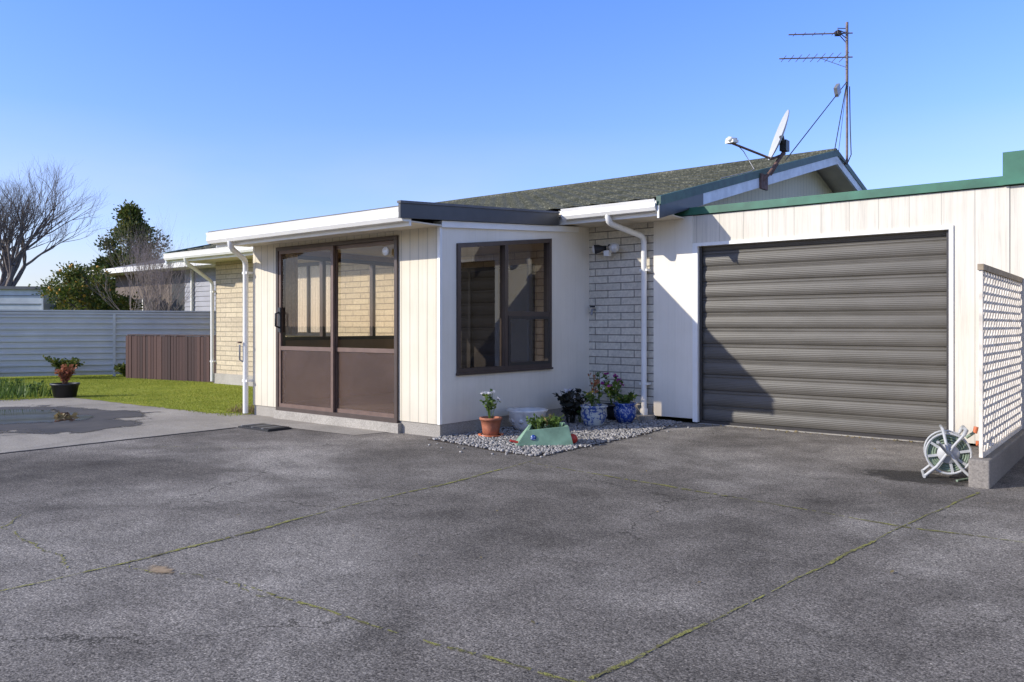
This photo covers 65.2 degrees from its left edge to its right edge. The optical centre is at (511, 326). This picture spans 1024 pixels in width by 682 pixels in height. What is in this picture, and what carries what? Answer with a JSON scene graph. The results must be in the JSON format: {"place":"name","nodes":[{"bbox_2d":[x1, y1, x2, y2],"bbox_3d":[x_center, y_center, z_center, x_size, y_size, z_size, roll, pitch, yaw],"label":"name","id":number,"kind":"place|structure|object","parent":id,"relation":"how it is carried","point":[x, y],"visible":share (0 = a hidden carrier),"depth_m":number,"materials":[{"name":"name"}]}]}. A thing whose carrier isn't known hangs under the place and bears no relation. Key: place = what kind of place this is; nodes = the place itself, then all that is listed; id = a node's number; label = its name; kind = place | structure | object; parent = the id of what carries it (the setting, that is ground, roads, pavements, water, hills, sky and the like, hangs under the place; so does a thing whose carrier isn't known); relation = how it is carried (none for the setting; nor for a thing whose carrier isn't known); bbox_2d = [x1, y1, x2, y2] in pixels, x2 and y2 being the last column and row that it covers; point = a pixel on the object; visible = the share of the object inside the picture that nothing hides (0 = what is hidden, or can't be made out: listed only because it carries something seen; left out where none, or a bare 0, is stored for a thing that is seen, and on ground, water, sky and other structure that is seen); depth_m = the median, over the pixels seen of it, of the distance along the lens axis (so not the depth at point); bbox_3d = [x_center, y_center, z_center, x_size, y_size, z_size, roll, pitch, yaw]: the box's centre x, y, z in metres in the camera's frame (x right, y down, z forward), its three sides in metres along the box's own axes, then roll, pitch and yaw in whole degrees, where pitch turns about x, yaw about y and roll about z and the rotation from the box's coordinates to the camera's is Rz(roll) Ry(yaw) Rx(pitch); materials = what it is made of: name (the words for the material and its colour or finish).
{"place":"outdoors","nodes":[
{"label":"outdoors","id":0,"kind":"place"},
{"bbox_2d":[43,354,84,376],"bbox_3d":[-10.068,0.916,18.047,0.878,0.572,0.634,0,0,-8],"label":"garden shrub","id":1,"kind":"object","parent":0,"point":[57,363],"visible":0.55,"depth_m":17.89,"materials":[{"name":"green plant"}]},
{"bbox_2d":[0,374,253,415],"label":"lawn","id":2,"kind":"structure","parent":0,"point":[206,397],"depth_m":14.35,"materials":[{"name":"plant"}]},
{"bbox_2d":[0,376,53,398],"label":"garden bed plants","id":3,"kind":"object","parent":2,"relation":"on","point":[7,388],"visible":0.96,"depth_m":13.63,"materials":[{"name":"green plant"}]},
{"bbox_2d":[50,364,79,397],"bbox_3d":[-7.517,0.908,13.455,0.450,0.564,0.450,0,0,39],"label":"potted red shrub","id":4,"kind":"object","parent":2,"relation":"on","point":[65,388],"visible":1,"depth_m":13.37,"materials":[{"name":"plastic"}]},
{"bbox_2d":[28,261,142,309],"bbox_3d":[-13.021,-0.381,24.668,3.282,3.276,3.083,0,0,39],"label":"orange tree","id":5,"kind":"object","parent":2,"relation":"on","point":[70,289],"visible":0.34,"depth_m":24.08,"materials":[{"name":"green plant"}]},
{"bbox_2d":[0,309,215,376],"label":"corrugated fence","id":6,"kind":"object","parent":2,"relation":"on","point":[94,341],"visible":0.4,"depth_m":18.76,"materials":[{"name":"metal"}]},
{"bbox_2d":[114,362,125,375],"bbox_3d":[-9.051,1.015,18.757,0.481,0.374,0.511,0,0,39],"label":"garden shrub","id":7,"kind":"object","parent":2,"relation":"on","point":[120,368],"visible":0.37,"depth_m":18.66,"materials":[{"name":"green plant"}]},
{"bbox_2d":[81,210,211,310],"bbox_3d":[-9.807,-1.002,21.837,3.335,4.426,3.675,0,0,39],"label":"bare shrub","id":8,"kind":"object","parent":2,"relation":"on","point":[150,279],"visible":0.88,"depth_m":21.67,"materials":[{"name":"plant"}]},
{"bbox_2d":[126,334,215,381],"bbox_3d":[-7.503,0.697,17.626,3.095,1.019,0.085,0,0,29],"label":"timber fence","id":9,"kind":"object","parent":2,"relation":"on","point":[170,357],"visible":0.8,"depth_m":17.62,"materials":[{"name":"brown wood"}]},
{"bbox_2d":[227,403,253,413],"bbox_3d":[-3.668,1.123,11.124,0.569,0.161,0.480,0,0,39],"label":"dry grass tuft","id":10,"kind":"object","parent":2,"relation":"on","point":[240,409],"visible":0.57,"depth_m":11.07,"materials":[{"name":"plant"}]},
{"bbox_2d":[116,268,215,310],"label":"walls","id":11,"kind":"structure","parent":0,"point":[202,298],"depth_m":24.83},
{"bbox_2d":[108,259,164,268],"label":"roof","id":12,"kind":"structure","parent":11,"relation":"on","point":[135,264],"depth_m":27.71,"materials":[{"name":"white metal"}]},
{"bbox_2d":[88,262,215,276],"bbox_3d":[-10.095,-1.815,24.273,11.200,0.170,0.700,0,0,39],"label":"gutter","id":13,"kind":"object","parent":11,"relation":"attached to","point":[119,272],"visible":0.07,"depth_m":24.71,"materials":[{"name":"white paint"}]},
{"bbox_2d":[134,270,193,310],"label":"windows","id":14,"kind":"structure","parent":11,"relation":"attached to","point":[191,297],"depth_m":24.36,"materials":[{"name":"white paint"}]},
{"bbox_2d":[0,397,383,453],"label":"patio","id":15,"kind":"structure","parent":0,"point":[161,421],"depth_m":9.53,"materials":[{"name":"concrete"}]},
{"bbox_2d":[0,405,152,434],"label":"puddle","id":16,"kind":"object","parent":15,"relation":"on","point":[22,419],"visible":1,"depth_m":10.17,"materials":[{"name":"liquid"}]},
{"bbox_2d":[286,254,297,334],"bbox_3d":[-3.152,-0.440,10.999,0.024,1.120,0.500,0,0,39],"label":"porch curtain","id":17,"kind":"object","parent":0,"point":[291,294],"visible":0.34,"depth_m":11.11,"materials":[{"name":"grey fabric"}]},
{"bbox_2d":[286,251,393,348],"bbox_3d":[-2.524,-0.010,11.912,0.110,2.140,2.770,0,0,39],"label":"window frame","id":18,"kind":"structure","parent":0,"point":[372,340],"depth_m":11.95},
{"bbox_2d":[253,227,436,423],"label":"porch front wall","id":19,"kind":"structure","parent":0,"point":[417,325],"depth_m":8.91,"materials":[{"name":"white wood"}]},
{"bbox_2d":[276,235,399,422],"bbox_3d":[-2.146,0.035,9.737,2.290,2.110,0.120,0,0,39],"label":"sliding door","id":20,"kind":"structure","parent":19,"relation":"in","point":[334,379],"depth_m":9.71,"materials":[{"name":"brown metal"}]},
{"bbox_2d":[275,307,281,331],"bbox_3d":[-3.028,-0.080,10.332,0.050,0.320,0.085,0,0,39],"label":"door handle","id":21,"kind":"object","parent":20,"relation":"attached to","point":[279,313],"visible":1,"depth_m":10.34,"materials":[{"name":"black plastic"}]},
{"bbox_2d":[382,247,388,255],"bbox_3d":[-1.433,-0.850,9.085,0.100,0.100,0.020,0,0,39],"label":"door sticker","id":22,"kind":"object","parent":20,"relation":"attached to","point":[385,251],"depth_m":9.07,"materials":[{"name":"white paper"}]},
{"bbox_2d":[12,397,975,445],"bbox_3d":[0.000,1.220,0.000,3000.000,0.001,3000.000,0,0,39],"label":"ground","id":23,"kind":"structure","parent":0,"point":[687,419],"depth_m":10.45,"materials":[{"name":"grey concrete"}]},
{"bbox_2d":[0,286,59,309],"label":"garden shed","id":24,"kind":"structure","parent":23,"relation":"on","point":[17,298],"depth_m":26.02,"materials":[{"name":"white metal"}]},
{"bbox_2d":[0,159,110,285],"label":"bare tree","id":25,"kind":"object","parent":23,"relation":"on","point":[9,264],"visible":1,"depth_m":30.26,"materials":[{"name":"brown plant"}]},
{"bbox_2d":[77,199,172,292],"bbox_3d":[-16.356,-2.126,33.901,4.758,6.653,4.278,0,0,39],"label":"conifer tree","id":26,"kind":"object","parent":23,"relation":"on","point":[131,213],"visible":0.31,"depth_m":33.69,"materials":[{"name":"green plant"}]},
{"bbox_2d":[214,373,656,418],"bbox_3d":[1.469,1.100,18.006,10.290,0.240,11.730,0,0,39],"label":"foundation","id":27,"kind":"object","parent":23,"relation":"on","point":[231,379],"visible":0.14,"depth_m":16.15,"materials":[{"name":"concrete"}]},
{"bbox_2d":[216,171,832,375],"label":"brick walls","id":28,"kind":"structure","parent":27,"relation":"on","point":[353,299],"depth_m":14.16,"materials":[{"name":"beige brick"}]},
{"bbox_2d":[183,258,215,380],"bbox_3d":[-6.380,-0.105,16.353,0.134,2.510,0.890,0,0,24],"label":"downpipe","id":29,"kind":"object","parent":28,"relation":"attached to","point":[207,278],"visible":1,"depth_m":16.64,"materials":[{"name":"white paint"}]},
{"bbox_2d":[237,342,242,361],"bbox_3d":[-3.639,0.350,10.729,0.060,0.280,0.085,0,0,39],"label":"garden tap","id":30,"kind":"object","parent":28,"relation":"attached to","point":[240,352],"visible":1,"depth_m":10.71,"materials":[{"name":"metal"}]},
{"bbox_2d":[286,262,330,335],"bbox_3d":[-3.737,-0.490,14.676,1.450,1.340,0.048,0,0,39],"label":"bedroom window","id":31,"kind":"structure","parent":28,"relation":"attached to","point":[308,265],"depth_m":14.65,"materials":[{"name":"metal"}]},
{"bbox_2d":[298,265,329,331],"bbox_3d":[-3.726,-0.495,14.690,1.330,1.210,0.008,0,0,39],"label":"lace curtain","id":32,"kind":"object","parent":31,"relation":"hanging from","point":[314,299],"visible":0.58,"depth_m":14.62,"materials":[{"name":"beige fabric"}]},
{"bbox_2d":[188,215,684,263],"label":"soffit","id":33,"kind":"structure","parent":28,"relation":"attached to","point":[416,225],"depth_m":9.99,"materials":[{"name":"paint"}]},
{"bbox_2d":[163,199,656,262],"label":"gutters","id":34,"kind":"object","parent":33,"relation":"attached to","point":[385,218],"visible":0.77,"depth_m":9.55,"materials":[{"name":"white paint"}]},
{"bbox_2d":[175,148,854,251],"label":"roof","id":35,"kind":"structure","parent":28,"relation":"on","point":[622,189],"depth_m":14.50,"materials":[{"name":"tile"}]},
{"bbox_2d":[165,150,866,264],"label":"barge boards","id":36,"kind":"object","parent":35,"relation":"attached to","point":[671,203],"visible":0.44,"depth_m":11.22,"materials":[{"name":"paint"}]},
{"bbox_2d":[779,22,852,164],"bbox_3d":[4.926,-4.076,13.911,1.150,3.007,3.146,0,0,39],"label":"tv antenna","id":37,"kind":"object","parent":36,"relation":"attached to","point":[837,88],"visible":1,"depth_m":14.67,"materials":[{"name":"grey metal"}]},
{"bbox_2d":[721,110,789,190],"bbox_3d":[3.427,-2.587,11.489,1.729,1.184,0.618,0,0,-32],"label":"satellite dish","id":38,"kind":"object","parent":35,"relation":"on","point":[781,142],"visible":1,"depth_m":11.78,"materials":[{"name":"paint"}]},
{"bbox_2d":[589,222,653,405],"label":"entry brick wall","id":39,"kind":"structure","parent":27,"relation":"on","point":[615,316],"depth_m":10.54,"materials":[{"name":"white brick"}]},
{"bbox_2d":[590,306,605,390],"bbox_3d":[1.140,0.300,10.693,0.215,1.140,0.105,0,0,39],"label":"wall tap","id":40,"kind":"object","parent":39,"relation":"attached to","point":[601,379],"depth_m":10.70,"materials":[{"name":"metal"}]},
{"bbox_2d":[592,243,619,255],"bbox_3d":[1.259,-1.009,10.509,0.406,0.179,0.261,0,0,39],"label":"security light","id":41,"kind":"object","parent":39,"relation":"attached to","point":[612,247],"visible":1,"depth_m":10.49,"materials":[{"name":"white paint"}]},
{"bbox_2d":[605,214,650,408],"bbox_3d":[1.456,-0.105,9.997,0.812,2.510,0.124,0,0,-44],"label":"downpipe","id":42,"kind":"object","parent":39,"relation":"attached to","point":[644,383],"visible":0.88,"depth_m":10.18,"materials":[{"name":"white paint"}]},
{"bbox_2d":[433,221,588,424],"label":"porch side wall","id":43,"kind":"structure","parent":0,"point":[459,398],"depth_m":9.76,"materials":[{"name":"white paint"}]},
{"bbox_2d":[209,206,560,231],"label":"porch roof","id":44,"kind":"structure","parent":43,"relation":"on","point":[425,220],"depth_m":9.62,"materials":[{"name":"white metal"}]},
{"bbox_2d":[397,200,578,231],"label":"porch fascia","id":45,"kind":"structure","parent":44,"relation":"attached to","point":[478,216],"depth_m":9.04,"materials":[{"name":"grey metal"}]},
{"bbox_2d":[0,421,1023,681],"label":"driveway","id":46,"kind":"structure","parent":0,"point":[242,555],"depth_m":4.08,"materials":[{"name":"grey asphalt"}]},
{"bbox_2d":[238,423,291,431],"bbox_3d":[-2.901,1.184,9.383,0.600,0.028,0.320,0,0,39],"label":"drain cover","id":47,"kind":"object","parent":46,"relation":"on","point":[264,427],"visible":1,"depth_m":9.31,"materials":[{"name":"grey metal"}]},
{"bbox_2d":[254,405,571,436],"bbox_3d":[-1.239,1.140,10.798,3.470,0.160,2.950,0,0,39],"label":"porch foundation","id":48,"kind":"object","parent":46,"relation":"on","point":[425,429],"visible":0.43,"depth_m":9.24,"materials":[{"name":"grey concrete"}]},
{"bbox_2d":[319,243,543,367],"bbox_3d":[-1.213,-0.015,10.870,3.340,2.149,2.795,0,0,39],"label":"porch interior","id":49,"kind":"object","parent":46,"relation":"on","point":[480,309],"visible":0.3,"depth_m":11.82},
{"bbox_2d":[227,241,252,412],"bbox_3d":[-3.584,0.040,10.484,0.153,2.260,0.749,0,0,5],"label":"downpipe","id":50,"kind":"object","parent":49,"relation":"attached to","point":[245,272],"visible":0.96,"depth_m":10.72,"materials":[{"name":"white paint"}]},
{"bbox_2d":[456,239,552,375],"bbox_3d":[-0.075,-0.282,9.486,0.110,1.655,1.770,0,0,39],"label":"side window","id":51,"kind":"structure","parent":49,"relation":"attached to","point":[506,363],"depth_m":9.46,"materials":[{"name":"brown metal"}]},
{"bbox_2d":[53,411,911,622],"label":"fallen leaves","id":52,"kind":"object","parent":46,"relation":"on","point":[58,414],"visible":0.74,"depth_m":9.12,"materials":[{"name":"brown plant"}]},
{"bbox_2d":[427,415,690,457],"bbox_3d":[0.628,1.188,8.919,1.857,0.040,3.489,0,0,39],"label":"gravel bed","id":53,"kind":"object","parent":46,"relation":"on","point":[608,431],"visible":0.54,"depth_m":8.56,"materials":[{"name":"gravel"},{"name":"white gravel"}]},
{"bbox_2d":[478,389,502,436],"bbox_3d":[-0.229,0.931,8.666,0.278,0.514,0.278,0,0,1],"label":"terracotta flower pot","id":54,"kind":"object","parent":53,"relation":"on","point":[490,424],"visible":0.99,"depth_m":8.61,"materials":[{"name":"ceramic"}]},
{"bbox_2d":[506,407,547,430],"bbox_3d":[0.173,1.068,9.164,0.480,0.240,0.480,0,0,39],"label":"ceramic bowl planter","id":55,"kind":"object","parent":53,"relation":"on","point":[518,417],"visible":0.66,"depth_m":9.01,"materials":[{"name":"ceramic"}]},
{"bbox_2d":[510,413,577,445],"bbox_3d":[0.313,1.032,8.087,0.688,0.306,0.339,0,0,-3],"label":"barrow planter","id":56,"kind":"object","parent":53,"relation":"on","point":[546,431],"visible":1,"depth_m":7.94,"materials":[{"name":"green plastic"}]},
{"bbox_2d":[552,388,592,422],"bbox_3d":[0.753,0.978,9.799,0.436,0.448,0.546,0,0,39],"label":"dark leaf plant","id":57,"kind":"object","parent":53,"relation":"on","point":[568,400],"visible":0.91,"depth_m":9.74,"materials":[{"name":"black plant"}]},
{"bbox_2d":[580,371,607,426],"bbox_3d":[0.974,0.861,9.519,0.340,0.655,0.340,0,0,39],"label":"glazed flower pot","id":58,"kind":"object","parent":53,"relation":"on","point":[593,414],"visible":1,"depth_m":9.42,"materials":[{"name":"blue ceramic"}]},
{"bbox_2d":[595,371,602,403],"bbox_3d":[1.145,0.888,10.514,0.122,0.625,0.118,0,0,15],"label":"tall stem plant","id":59,"kind":"object","parent":58,"relation":"in","point":[598,385],"visible":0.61,"depth_m":10.50,"materials":[{"name":"green plant"}]},
{"bbox_2d":[599,372,624,419],"bbox_3d":[1.263,0.881,10.171,0.332,0.605,0.298,0,0,1],"label":"pink flower plant","id":60,"kind":"object","parent":53,"relation":"on","point":[610,393],"visible":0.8,"depth_m":10.13,"materials":[{"name":"green plant"}]},
{"bbox_2d":[613,389,637,423],"bbox_3d":[1.383,0.976,9.793,0.321,0.424,0.313,0,0,13],"label":"glazed flower pot","id":61,"kind":"object","parent":53,"relation":"on","point":[624,410],"visible":1,"depth_m":9.71,"materials":[{"name":"blue ceramic"}]},
{"bbox_2d":[634,408,654,420],"bbox_3d":[1.649,1.120,10.164,0.240,0.140,0.250,0,0,39],"label":"drain surround","id":62,"kind":"object","parent":53,"relation":"on","point":[643,415],"visible":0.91,"depth_m":10.11,"materials":[{"name":"concrete"}]},
{"bbox_2d":[921,425,978,481],"bbox_3d":[3.465,0.993,6.319,0.409,0.412,0.352,0,0,23],"label":"hose reel","id":63,"kind":"object","parent":46,"relation":"on","point":[948,451],"visible":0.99,"depth_m":6.27,"materials":[{"name":"grey plastic"}]},
{"bbox_2d":[968,429,1023,488],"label":"kerb","id":64,"kind":"structure","parent":46,"relation":"on","point":[992,468],"depth_m":6.13,"materials":[{"name":"concrete"}]},
{"bbox_2d":[0,0,1023,286],"label":"sky","id":65,"kind":"structure","parent":0,"point":[215,115],"materials":[{"name":"blue"}]},
{"bbox_2d":[654,216,692,418],"bbox_3d":[2.056,-0.110,10.079,0.540,2.500,0.130,0,0,39],"label":"garage return panel","id":66,"kind":"object","parent":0,"point":[673,318],"visible":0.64,"depth_m":10.02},
{"bbox_2d":[693,185,1023,443],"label":"garage front wall","id":67,"kind":"structure","parent":0,"point":[988,223],"depth_m":8.05,"materials":[{"name":"white wood"}]},
{"bbox_2d":[693,225,953,432],"bbox_3d":[3.384,0.080,9.021,2.857,2.200,0.150,0,0,39],"label":"garage door frame","id":68,"kind":"object","parent":67,"relation":"attached to","point":[950,228],"visible":0.83,"depth_m":8.86,"materials":[{"name":"white wood"}]},
{"bbox_2d":[698,230,948,441],"bbox_3d":[3.397,0.106,9.016,2.751,2.187,0.140,0,0,39],"label":"garage door","id":69,"kind":"structure","parent":68,"relation":"in","point":[845,336],"depth_m":8.92,"materials":[{"name":"grey metal"}]},
{"bbox_3d":[8.310,-0.070,9.485,10.980,2.540,6.800,0,0,39],"label":"garage","id":70,"kind":"object","parent":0,"visible":0},
{"bbox_2d":[674,150,1023,216],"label":"parapet flashing","id":71,"kind":"object","parent":70,"relation":"on","point":[1013,168],"visible":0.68,"depth_m":8.44,"materials":[{"name":"green metal"}]},
{"bbox_2d":[977,264,1022,457],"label":"lattice screen","id":72,"kind":"object","parent":70,"relation":"attached to","point":[1011,342],"visible":1,"depth_m":6.65,"materials":[{"name":"paint"}]}
]}

